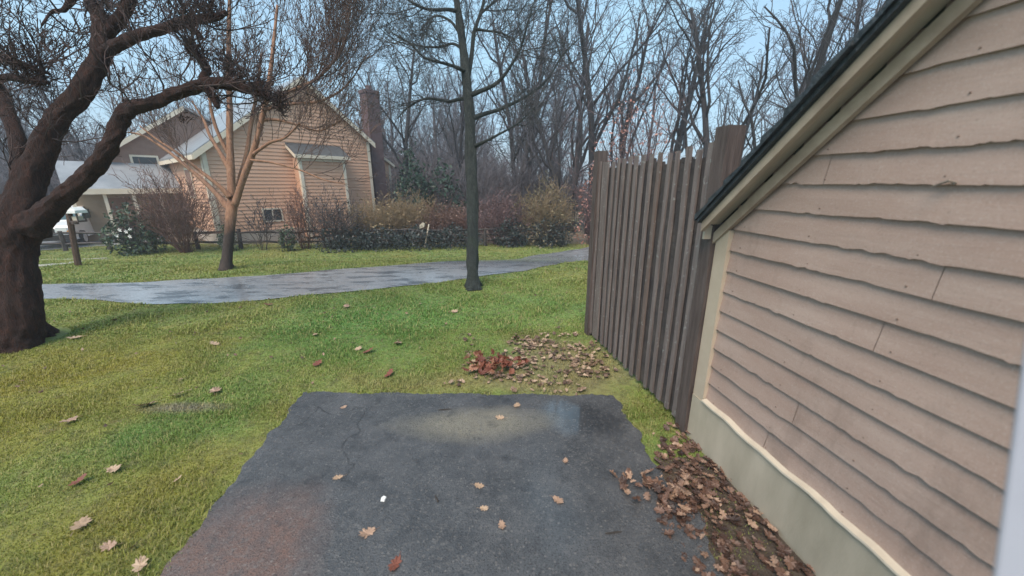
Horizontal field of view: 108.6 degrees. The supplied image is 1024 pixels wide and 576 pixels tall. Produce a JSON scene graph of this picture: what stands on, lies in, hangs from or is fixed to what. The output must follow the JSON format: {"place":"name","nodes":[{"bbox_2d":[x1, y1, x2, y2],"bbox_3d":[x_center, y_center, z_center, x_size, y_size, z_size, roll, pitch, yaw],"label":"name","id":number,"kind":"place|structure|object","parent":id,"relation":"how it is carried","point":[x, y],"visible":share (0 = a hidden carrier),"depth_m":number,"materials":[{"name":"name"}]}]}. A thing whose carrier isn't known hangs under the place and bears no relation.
{"place":"outdoors","nodes":[
{"label":"outdoors","id":0,"kind":"place"},
{"bbox_2d":[42,247,588,303],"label":"path","id":1,"kind":"structure","parent":0,"point":[232,289],"depth_m":6.52,"materials":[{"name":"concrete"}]},
{"bbox_2d":[0,187,791,575],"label":"ground","id":2,"kind":"structure","parent":0,"point":[506,385],"depth_m":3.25,"materials":[{"name":"plant"}]},
{"bbox_2d":[0,67,41,170],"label":"bare tree","id":3,"kind":"object","parent":2,"relation":"on","point":[7,154],"visible":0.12,"depth_m":27.24,"materials":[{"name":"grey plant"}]},
{"bbox_2d":[0,20,57,195],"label":"bare tree","id":4,"kind":"object","parent":2,"relation":"on","point":[24,129],"visible":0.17,"depth_m":23.11,"materials":[{"name":"brown plant"}]},
{"bbox_2d":[0,155,58,194],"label":"brush","id":5,"kind":"object","parent":2,"relation":"on","point":[2,186],"visible":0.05,"depth_m":25.81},
{"bbox_2d":[9,82,103,159],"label":"bare tree","id":6,"kind":"object","parent":2,"relation":"on","point":[83,123],"visible":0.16,"depth_m":29.73,"materials":[{"name":"brown plant"}]},
{"bbox_2d":[0,32,126,160],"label":"bare tree","id":7,"kind":"object","parent":2,"relation":"on","point":[79,151],"visible":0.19,"depth_m":23.12,"materials":[{"name":"brown plant"}]},
{"bbox_2d":[65,207,87,265],"bbox_3d":[-9.569,-1.110,8.110,0.512,1.472,0.240,0,16,0],"label":"mailbox","id":8,"kind":"object","parent":2,"relation":"on","point":[71,220],"visible":0.74,"depth_m":8.04,"materials":[{"name":"brown wood"}]},
{"bbox_2d":[70,515,91,534],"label":"fallen leaf","id":9,"kind":"object","parent":2,"relation":"on","point":[85,520],"visible":1,"depth_m":1.89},
{"bbox_2d":[48,114,149,187],"bbox_3d":[-25.663,-7.854,24.525,10.826,7.471,7.384,10,19,33],"label":"brush","id":10,"kind":"object","parent":2,"relation":"on","point":[69,149],"visible":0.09,"depth_m":23.46,"materials":[{"name":"plant"}]},
{"bbox_2d":[40,236,164,249],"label":"forecourt","id":11,"kind":"structure","parent":2,"relation":"on","point":[56,246],"depth_m":17.12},
{"bbox_2d":[42,205,93,244],"bbox_3d":[-21.584,-3.104,17.799,1.930,1.799,4.660,-10,18,-31],"label":"parked car","id":12,"kind":"object","parent":11,"relation":"on","point":[61,225],"visible":0.27,"depth_m":17.01,"materials":[{"name":"white paint"}]},
{"bbox_2d":[100,540,121,550],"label":"fallen leaf","id":13,"kind":"object","parent":2,"relation":"on","point":[109,545],"visible":1,"depth_m":1.77,"materials":[{"name":"beige plant"}]},
{"bbox_2d":[72,69,151,148],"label":"bare tree","id":14,"kind":"object","parent":2,"relation":"on","point":[86,132],"visible":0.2,"depth_m":35.11,"materials":[{"name":"brown plant"}]},
{"bbox_2d":[97,197,168,255],"bbox_3d":[-15.353,-2.497,14.906,2.084,2.394,2.064,15,21,42],"label":"rhododendron","id":15,"kind":"object","parent":2,"relation":"on","point":[128,232],"visible":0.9,"depth_m":14.69,"materials":[{"name":"green plant"}]},
{"bbox_2d":[131,555,148,575],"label":"fallen leaf","id":16,"kind":"object","parent":2,"relation":"on","point":[141,561],"visible":1,"depth_m":1.68,"materials":[{"name":"plant"}]},
{"bbox_2d":[107,159,236,252],"bbox_3d":[-13.629,-3.261,14.902,4.782,3.795,3.480,-6,17,-21],"label":"bare shrub","id":17,"kind":"object","parent":2,"relation":"on","point":[187,218],"visible":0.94,"depth_m":14.84,"materials":[{"name":"plant"}]},
{"bbox_2d":[0,0,348,354],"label":"old gnarled tree","id":18,"kind":"object","parent":2,"relation":"on","point":[32,214],"visible":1,"depth_m":3.88,"materials":[{"name":"brown plant"}]},
{"bbox_2d":[139,70,210,128],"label":"bare tree","id":19,"kind":"object","parent":2,"relation":"on","point":[178,100],"visible":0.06,"depth_m":42.41,"materials":[{"name":"brown plant"}]},
{"bbox_2d":[149,93,221,121],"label":"bare tree","id":20,"kind":"object","parent":2,"relation":"on","point":[200,106],"visible":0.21,"depth_m":32.80,"materials":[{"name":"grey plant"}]},
{"bbox_2d":[55,75,394,244],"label":"house","id":21,"kind":"structure","parent":2,"relation":"on","point":[97,198],"depth_m":18.85,"materials":[{"name":"wood"}]},
{"bbox_2d":[107,198,138,236],"bbox_3d":[-20.133,-3.602,19.093,0.027,2.100,0.900,13,20,38],"label":"door","id":22,"kind":"structure","parent":21,"relation":"in","point":[117,201],"depth_m":18.87,"materials":[{"name":"wood"}]},
{"bbox_2d":[129,155,158,163],"bbox_3d":[-20.210,-6.663,20.374,0.045,1.300,1.150,13,20,38],"label":"window","id":23,"kind":"structure","parent":21,"relation":"in","point":[143,159],"depth_m":20.22,"materials":[{"name":"glass"}]},
{"bbox_2d":[183,168,196,197],"bbox_3d":[-15.968,-5.208,18.248,1.300,1.450,0.042,13,20,38],"label":"window","id":24,"kind":"structure","parent":21,"relation":"in","point":[186,171],"depth_m":18.10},
{"bbox_2d":[261,208,283,221],"bbox_3d":[-11.978,-3.661,18.435,0.042,0.670,0.902,13,20,38],"label":"window","id":25,"kind":"structure","parent":21,"relation":"in","point":[280,218],"depth_m":18.42,"materials":[{"name":"glass"}]},
{"bbox_2d":[214,221,239,250],"bbox_3d":[-12.116,-2.186,15.587,0.916,1.376,0.697,0,16,0],"label":"ivy stump","id":26,"kind":"object","parent":2,"relation":"on","point":[219,241],"visible":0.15,"depth_m":15.57,"materials":[{"name":"green plant"}]},
{"bbox_2d":[81,0,420,270],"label":"tan ornamental tree","id":27,"kind":"object","parent":2,"relation":"on","point":[232,192],"visible":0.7,"depth_m":7.24,"materials":[{"name":"brown plant"}]},
{"bbox_2d":[0,130,510,184],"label":"woods","id":28,"kind":"object","parent":2,"relation":"on","point":[386,139],"depth_m":75.58,"materials":[{"name":"plant"}]},
{"bbox_2d":[236,194,285,249],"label":"bare shrub","id":29,"kind":"object","parent":2,"relation":"on","point":[267,227],"visible":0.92,"depth_m":15.69,"materials":[{"name":"plant"}]},
{"bbox_2d":[276,221,302,251],"bbox_3d":[-9.519,-2.204,15.604,0.914,1.402,0.818,0,16,0],"label":"ivy stump","id":30,"kind":"object","parent":2,"relation":"on","point":[290,238],"visible":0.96,"depth_m":15.58,"materials":[{"name":"green plant"}]},
{"bbox_2d":[265,179,332,248],"bbox_3d":[-9.161,-3.235,16.245,2.631,3.007,2.231,-7,17,-24],"label":"bare shrub","id":31,"kind":"object","parent":2,"relation":"on","point":[296,219],"visible":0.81,"depth_m":15.97,"materials":[{"name":"plant"}]},
{"bbox_2d":[41,226,563,250],"bbox_3d":[-9.324,-2.169,16.415,23.569,0.999,0.210,-1,16,-4],"label":"rail fence","id":32,"kind":"object","parent":2,"relation":"on","point":[64,243],"visible":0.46,"depth_m":16.30,"materials":[{"name":"brown wood"}]},
{"bbox_2d":[285,178,368,248],"bbox_3d":[-7.872,-3.179,15.938,3.265,3.070,3.153,0,16,0],"label":"bare shrub","id":33,"kind":"object","parent":2,"relation":"on","point":[338,213],"visible":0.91,"depth_m":15.78,"materials":[{"name":"brown plant"}]},
{"bbox_2d":[314,222,379,252],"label":"evergreen shrub","id":34,"kind":"object","parent":2,"relation":"on","point":[348,239],"visible":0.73,"depth_m":15.66,"materials":[{"name":"green plant"}]},
{"bbox_2d":[309,71,386,130],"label":"bare tree","id":35,"kind":"object","parent":2,"relation":"on","point":[348,107],"visible":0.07,"depth_m":33.69,"materials":[{"name":"brown plant"}]},
{"bbox_2d":[324,40,404,160],"bbox_3d":[-15.841,-17.544,40.142,10.137,17.872,9.896,-13,20,-39],"label":"bare tree","id":36,"kind":"object","parent":2,"relation":"on","point":[384,145],"visible":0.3,"depth_m":39.55,"materials":[{"name":"brown plant"}]},
{"bbox_2d":[341,191,412,245],"bbox_3d":[-6.439,-3.217,17.052,3.520,2.546,2.878,6,17,20],"label":"bare shrub","id":37,"kind":"object","parent":2,"relation":"on","point":[376,220],"visible":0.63,"depth_m":16.85,"materials":[{"name":"beige plant"}]},
{"bbox_2d":[347,224,416,251],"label":"evergreen shrub","id":38,"kind":"object","parent":2,"relation":"on","point":[378,233],"visible":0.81,"depth_m":15.98,"materials":[{"name":"green plant"}]},
{"bbox_2d":[338,45,431,161],"bbox_3d":[-13.141,-16.735,39.715,8.858,16.539,6.974,2,16,6],"label":"bare tree","id":39,"kind":"object","parent":2,"relation":"on","point":[391,126],"visible":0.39,"depth_m":38.19,"materials":[{"name":"brown plant"}]},
{"bbox_2d":[1,261,789,575],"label":"fallen leaves","id":40,"kind":"object","parent":2,"relation":"on","point":[731,555],"visible":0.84,"depth_m":3.67,"materials":[{"name":"brown plant"}]},
{"bbox_2d":[387,157,413,221],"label":"brush","id":41,"kind":"object","parent":2,"relation":"on","point":[395,186],"visible":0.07,"depth_m":25.68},
{"bbox_2d":[346,5,455,207],"bbox_3d":[-7.279,-11.339,24.463,7.160,14.326,6.053,-7,17,-25],"label":"bare tree","id":42,"kind":"object","parent":2,"relation":"on","point":[404,141],"visible":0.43,"depth_m":24.08,"materials":[{"name":"brown plant"}]},
{"bbox_2d":[383,113,428,162],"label":"bare tree","id":43,"kind":"object","parent":2,"relation":"on","point":[412,138],"visible":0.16,"depth_m":45.45,"materials":[{"name":"brown plant"}]},
{"bbox_2d":[383,88,432,158],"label":"bare tree","id":44,"kind":"object","parent":2,"relation":"on","point":[410,140],"visible":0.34,"depth_m":40.45,"materials":[{"name":"brown plant"}]},
{"bbox_2d":[372,187,449,242],"bbox_3d":[-4.916,-3.590,17.998,3.733,2.755,2.880,0,16,0],"label":"bare shrub","id":45,"kind":"object","parent":2,"relation":"on","point":[413,215],"visible":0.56,"depth_m":17.71,"materials":[{"name":"beige plant"}]},
{"bbox_2d":[384,147,448,214],"bbox_3d":[-8.702,-9.186,31.634,7.548,6.165,11.066,4,16,15],"label":"brush","id":46,"kind":"object","parent":2,"relation":"on","point":[396,166],"visible":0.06,"depth_m":29.41,"materials":[{"name":"plant"}]},
{"bbox_2d":[391,142,442,226],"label":"evergreen tree","id":47,"kind":"object","parent":2,"relation":"on","point":[415,178],"visible":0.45,"depth_m":20.37,"materials":[{"name":"plant"}]},
{"bbox_2d":[382,223,451,251],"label":"evergreen shrub","id":48,"kind":"object","parent":2,"relation":"on","point":[422,232],"visible":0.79,"depth_m":16.12,"materials":[{"name":"green plant"}]},
{"bbox_2d":[381,156,462,218],"bbox_3d":[-5.637,-6.312,24.321,5.338,4.563,7.827,2,16,6],"label":"brush","id":49,"kind":"object","parent":2,"relation":"on","point":[391,190],"visible":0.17,"depth_m":22.90,"materials":[{"name":"plant"}]},
{"bbox_2d":[402,147,463,188],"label":"brush","id":50,"kind":"object","parent":2,"relation":"on","point":[441,161],"visible":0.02,"depth_m":33.16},
{"bbox_2d":[393,23,481,167],"bbox_3d":[-6.331,-16.937,38.119,9.188,17.808,11.550,-11,19,-35],"label":"bare tree","id":51,"kind":"object","parent":2,"relation":"on","point":[435,127],"visible":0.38,"depth_m":38.00,"materials":[{"name":"brown plant"}]},
{"bbox_2d":[414,158,466,225],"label":"evergreen tree","id":52,"kind":"object","parent":2,"relation":"on","point":[440,192],"visible":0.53,"depth_m":20.62,"materials":[{"name":"plant"}]},
{"bbox_2d":[409,195,482,245],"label":"bare shrub","id":53,"kind":"object","parent":2,"relation":"on","point":[454,217],"visible":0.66,"depth_m":17.71,"materials":[{"name":"brown plant"}]},
{"bbox_2d":[388,138,505,215],"bbox_3d":[-5.579,-9.659,32.180,11.020,6.791,7.516,0,16,1],"label":"brush","id":54,"kind":"object","parent":2,"relation":"on","point":[422,157],"visible":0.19,"depth_m":31.10,"materials":[{"name":"plant"}]},
{"bbox_2d":[414,91,479,163],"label":"bare tree","id":55,"kind":"object","parent":2,"relation":"on","point":[437,137],"visible":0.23,"depth_m":42.86,"materials":[{"name":"brown plant"}]},
{"bbox_2d":[418,83,478,164],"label":"bare tree","id":56,"kind":"object","parent":2,"relation":"on","point":[445,135],"visible":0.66,"depth_m":32.73,"materials":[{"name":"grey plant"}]},
{"bbox_2d":[419,222,483,249],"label":"evergreen shrub","id":57,"kind":"object","parent":2,"relation":"on","point":[459,234],"visible":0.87,"depth_m":16.42,"materials":[{"name":"green plant"}]},
{"bbox_2d":[413,59,489,163],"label":"bare tree","id":58,"kind":"object","parent":2,"relation":"on","point":[446,105],"visible":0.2,"depth_m":46.13,"materials":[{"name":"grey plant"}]},
{"bbox_2d":[413,0,509,202],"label":"bare tree","id":59,"kind":"object","parent":2,"relation":"on","point":[459,142],"visible":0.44,"depth_m":23.79,"materials":[{"name":"brown plant"}]},
{"bbox_2d":[311,0,631,290],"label":"tree","id":60,"kind":"object","parent":2,"relation":"on","point":[473,283],"visible":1,"depth_m":6.14,"materials":[{"name":"grey plant"}]},
{"bbox_2d":[444,73,506,174],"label":"bare tree","id":61,"kind":"object","parent":2,"relation":"on","point":[487,148],"visible":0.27,"depth_m":43.14,"materials":[{"name":"brown plant"}]},
{"bbox_2d":[451,110,501,175],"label":"bare tree","id":62,"kind":"object","parent":2,"relation":"on","point":[479,140],"visible":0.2,"depth_m":40.69,"materials":[{"name":"brown plant"}]},
{"bbox_2d":[452,85,501,172],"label":"bare tree","id":63,"kind":"object","parent":2,"relation":"on","point":[478,136],"visible":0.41,"depth_m":35.93,"materials":[{"name":"brown plant"}]},
{"bbox_2d":[410,147,552,227],"bbox_3d":[-2.381,-6.307,23.282,8.856,5.125,6.041,8,18,26],"label":"brush","id":64,"kind":"object","parent":2,"relation":"on","point":[482,182],"visible":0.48,"depth_m":22.66,"materials":[{"name":"plant"}]},
{"bbox_2d":[465,162,511,210],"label":"brush","id":65,"kind":"object","parent":2,"relation":"on","point":[489,181],"visible":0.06,"depth_m":32.04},
{"bbox_2d":[462,183,537,245],"bbox_3d":[-0.476,-3.463,17.294,3.757,2.882,2.859,0,16,0],"label":"bare shrub","id":66,"kind":"object","parent":2,"relation":"on","point":[499,218],"visible":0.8,"depth_m":17.09,"materials":[{"name":"brown plant"}]},
{"bbox_2d":[489,215,534,247],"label":"evergreen shrub","id":67,"kind":"object","parent":2,"relation":"on","point":[517,234],"visible":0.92,"depth_m":16.71,"materials":[{"name":"green plant"}]},
{"bbox_2d":[462,0,573,222],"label":"bare tree","id":68,"kind":"object","parent":2,"relation":"on","point":[510,131],"visible":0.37,"depth_m":25.13,"materials":[{"name":"brown plant"}]},
{"bbox_2d":[492,89,544,168],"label":"bare tree","id":69,"kind":"object","parent":2,"relation":"on","point":[507,139],"visible":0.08,"depth_m":50.97,"materials":[{"name":"brown plant"}]},
{"bbox_2d":[502,79,550,170],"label":"bare tree","id":70,"kind":"object","parent":2,"relation":"on","point":[520,132],"visible":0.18,"depth_m":31.49,"materials":[{"name":"brown plant"}]},
{"bbox_2d":[464,131,588,226],"bbox_3d":[1.229,-7.077,24.599,9.608,5.908,6.553,8,17,25],"label":"brush","id":71,"kind":"object","parent":2,"relation":"on","point":[538,173],"visible":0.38,"depth_m":23.52,"materials":[{"name":"plant"}]},
{"bbox_2d":[503,72,554,206],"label":"bare tree","id":72,"kind":"object","parent":2,"relation":"on","point":[524,127],"visible":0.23,"depth_m":37.53,"materials":[{"name":"brown plant"}]},
{"bbox_2d":[493,155,568,217],"bbox_3d":[1.591,-8.069,29.355,6.304,5.232,9.242,-1,16,-4],"label":"brush","id":73,"kind":"object","parent":2,"relation":"on","point":[532,175],"visible":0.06,"depth_m":28.18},
{"bbox_2d":[448,326,620,392],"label":"fallen leaves","id":74,"kind":"object","parent":2,"relation":"on","point":[575,363],"visible":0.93,"depth_m":3.61,"materials":[{"name":"beige plant"}]},
{"bbox_2d":[462,349,529,374],"bbox_3d":[-0.178,0.701,3.459,0.589,0.134,0.479,8,18,26],"label":"leaf pile","id":75,"kind":"object","parent":74,"relation":"on","point":[489,367],"visible":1,"depth_m":3.46,"materials":[{"name":"plant"}]},
{"bbox_2d":[511,172,583,248],"bbox_3d":[1.632,-3.651,17.030,3.686,3.436,2.853,0,16,0],"label":"bare shrub","id":76,"kind":"object","parent":2,"relation":"on","point":[545,208],"visible":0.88,"depth_m":16.79,"materials":[{"name":"brown plant"}]},
{"bbox_2d":[526,210,576,248],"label":"evergreen shrub","id":77,"kind":"object","parent":2,"relation":"on","point":[553,235],"visible":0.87,"depth_m":16.66,"materials":[{"name":"green plant"}]},
{"bbox_2d":[517,52,587,186],"bbox_3d":[3.585,-14.878,35.329,7.538,15.267,6.554,2,16,8],"label":"bare tree","id":78,"kind":"object","parent":2,"relation":"on","point":[563,112],"visible":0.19,"depth_m":34.18,"materials":[{"name":"brown plant"}]},
{"bbox_2d":[523,157,590,227],"bbox_3d":[3.735,-6.254,23.774,5.663,4.752,8.302,8,18,28],"label":"brush","id":79,"kind":"object","parent":2,"relation":"on","point":[568,172],"visible":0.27,"depth_m":22.24,"materials":[{"name":"plant"}]},
{"bbox_2d":[467,0,649,227],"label":"bare tree","id":80,"kind":"object","parent":2,"relation":"on","point":[530,161],"visible":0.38,"depth_m":22.04,"materials":[{"name":"grey plant"}]},
{"bbox_2d":[535,53,583,179],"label":"bare tree","id":81,"kind":"object","parent":2,"relation":"on","point":[554,150],"visible":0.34,"depth_m":31.19,"materials":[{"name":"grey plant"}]},
{"bbox_2d":[467,0,662,232],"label":"bare tree","id":82,"kind":"object","parent":2,"relation":"on","point":[580,140],"visible":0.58,"depth_m":19.05,"materials":[{"name":"grey plant"}]},
{"bbox_2d":[544,62,609,209],"bbox_3d":[5.603,-15.712,37.913,8.007,15.518,10.064,8,17,25],"label":"bare tree","id":83,"kind":"object","parent":2,"relation":"on","point":[566,147],"visible":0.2,"depth_m":37.73,"materials":[{"name":"brown plant"}]},
{"bbox_2d":[571,161,593,244],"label":"young beech","id":84,"kind":"object","parent":2,"relation":"on","point":[586,217],"visible":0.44,"depth_m":17.28,"materials":[{"name":"brown plant"}]},
{"bbox_2d":[567,85,607,167],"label":"bare tree","id":85,"kind":"object","parent":2,"relation":"on","point":[586,129],"visible":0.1,"depth_m":48.53,"materials":[{"name":"brown plant"}]},
{"bbox_2d":[563,98,612,181],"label":"bare tree","id":86,"kind":"object","parent":2,"relation":"on","point":[584,127],"visible":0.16,"depth_m":43.55,"materials":[{"name":"brown plant"}]},
{"bbox_2d":[535,0,689,234],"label":"bare tree","id":87,"kind":"object","parent":2,"relation":"on","point":[605,120],"visible":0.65,"depth_m":18.25,"materials":[{"name":"brown plant"}]},
{"bbox_2d":[552,42,721,243],"bbox_3d":[5.419,-6.031,16.065,7.217,8.491,6.726,0,16,0],"label":"young beech","id":88,"kind":"object","parent":2,"relation":"on","point":[648,139],"visible":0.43,"depth_m":15.24,"materials":[{"name":"brown plant"}]},
{"bbox_2d":[587,0,712,166],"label":"bare tree","id":89,"kind":"object","parent":2,"relation":"on","point":[640,72],"visible":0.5,"depth_m":21.36,"materials":[{"name":"brown plant"}]},
{"bbox_2d":[599,29,709,163],"bbox_3d":[9.722,-12.662,29.691,7.260,14.070,9.126,-7,17,-24],"label":"bare tree","id":90,"kind":"object","parent":2,"relation":"on","point":[646,121],"visible":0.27,"depth_m":28.65,"materials":[{"name":"brown plant"}]},
{"bbox_2d":[584,125,746,433],"bbox_3d":[1.099,-0.148,3.242,0.146,2.130,1.910,-3,16,-10],"label":"board screen","id":91,"kind":"object","parent":2,"relation":"on","point":[650,256],"visible":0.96,"depth_m":2.87,"materials":[{"name":"brown wood"}]},
{"bbox_2d":[632,0,756,159],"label":"bare tree","id":92,"kind":"object","parent":2,"relation":"on","point":[680,138],"visible":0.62,"depth_m":18.25,"materials":[{"name":"brown plant"}]},
{"bbox_2d":[616,0,797,158],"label":"bare tree","id":93,"kind":"object","parent":2,"relation":"on","point":[699,68],"visible":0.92,"depth_m":16.60,"materials":[{"name":"brown plant"}]},
{"bbox_2d":[674,60,767,156],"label":"bare tree","id":94,"kind":"object","parent":2,"relation":"on","point":[724,107],"visible":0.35,"depth_m":29.43,"materials":[{"name":"brown plant"}]},
{"bbox_2d":[660,457,815,575],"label":"soil","id":95,"kind":"structure","parent":2,"relation":"on","point":[770,550],"depth_m":1.85,"materials":[{"name":"soil"}]},
{"bbox_2d":[610,468,749,517],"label":"fallen leaves","id":96,"kind":"object","parent":95,"relation":"on","point":[676,493],"visible":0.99,"depth_m":2.04,"materials":[{"name":"brown plant"}]},
{"bbox_2d":[654,422,814,575],"bbox_3d":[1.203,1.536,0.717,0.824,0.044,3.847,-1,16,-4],"label":"fallen leaves","id":97,"kind":"object","parent":95,"relation":"on","point":[792,563],"visible":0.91,"depth_m":1.92,"materials":[{"name":"brown plant"}]},
{"bbox_2d":[709,1,808,159],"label":"bare tree","id":98,"kind":"object","parent":2,"relation":"on","point":[756,94],"visible":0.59,"depth_m":23.89,"materials":[{"name":"brown plant"}]},
{"bbox_2d":[747,27,813,127],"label":"bare tree","id":99,"kind":"object","parent":2,"relation":"on","point":[781,86],"visible":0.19,"depth_m":31.22,"materials":[{"name":"brown plant"}]},
{"bbox_2d":[738,0,865,132],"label":"bare tree","id":100,"kind":"object","parent":2,"relation":"on","point":[786,94],"visible":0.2,"depth_m":28.24,"materials":[{"name":"brown plant"}]},
{"bbox_2d":[719,0,885,158],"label":"bare tree","id":101,"kind":"object","parent":2,"relation":"on","point":[825,43],"visible":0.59,"depth_m":11.90,"materials":[{"name":"brown plant"}]},
{"bbox_2d":[741,0,885,126],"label":"bare tree","id":102,"kind":"object","parent":2,"relation":"on","point":[856,22],"visible":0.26,"depth_m":14.16,"materials":[{"name":"grey plant"}]},
{"bbox_2d":[686,0,1023,575],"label":"clapboard house","id":103,"kind":"structure","parent":2,"relation":"on","point":[854,395],"depth_m":1.36,"materials":[{"name":"paint"}]},
{"bbox_2d":[160,391,723,575],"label":"driveway","id":104,"kind":"structure","parent":0,"point":[286,504],"depth_m":2.05,"materials":[{"name":"asphalt"}]},
{"bbox_2d":[359,526,380,538],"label":"fallen leaf","id":105,"kind":"object","parent":104,"relation":"on","point":[364,533],"visible":1,"depth_m":1.84,"materials":[{"name":"beige plant"}]},
{"bbox_2d":[388,551,401,570],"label":"fallen leaf","id":106,"kind":"object","parent":104,"relation":"on","point":[394,564],"visible":1,"depth_m":1.70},
{"bbox_2d":[0,0,884,185],"label":"sky","id":107,"kind":"structure","parent":0,"point":[752,42],"materials":[{"name":"blue"}]},
{"bbox_2d":[993,350,1023,575],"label":"window casing","id":108,"kind":"object","parent":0,"point":[1009,558],"depth_m":0.37,"materials":[{"name":"white paint"}]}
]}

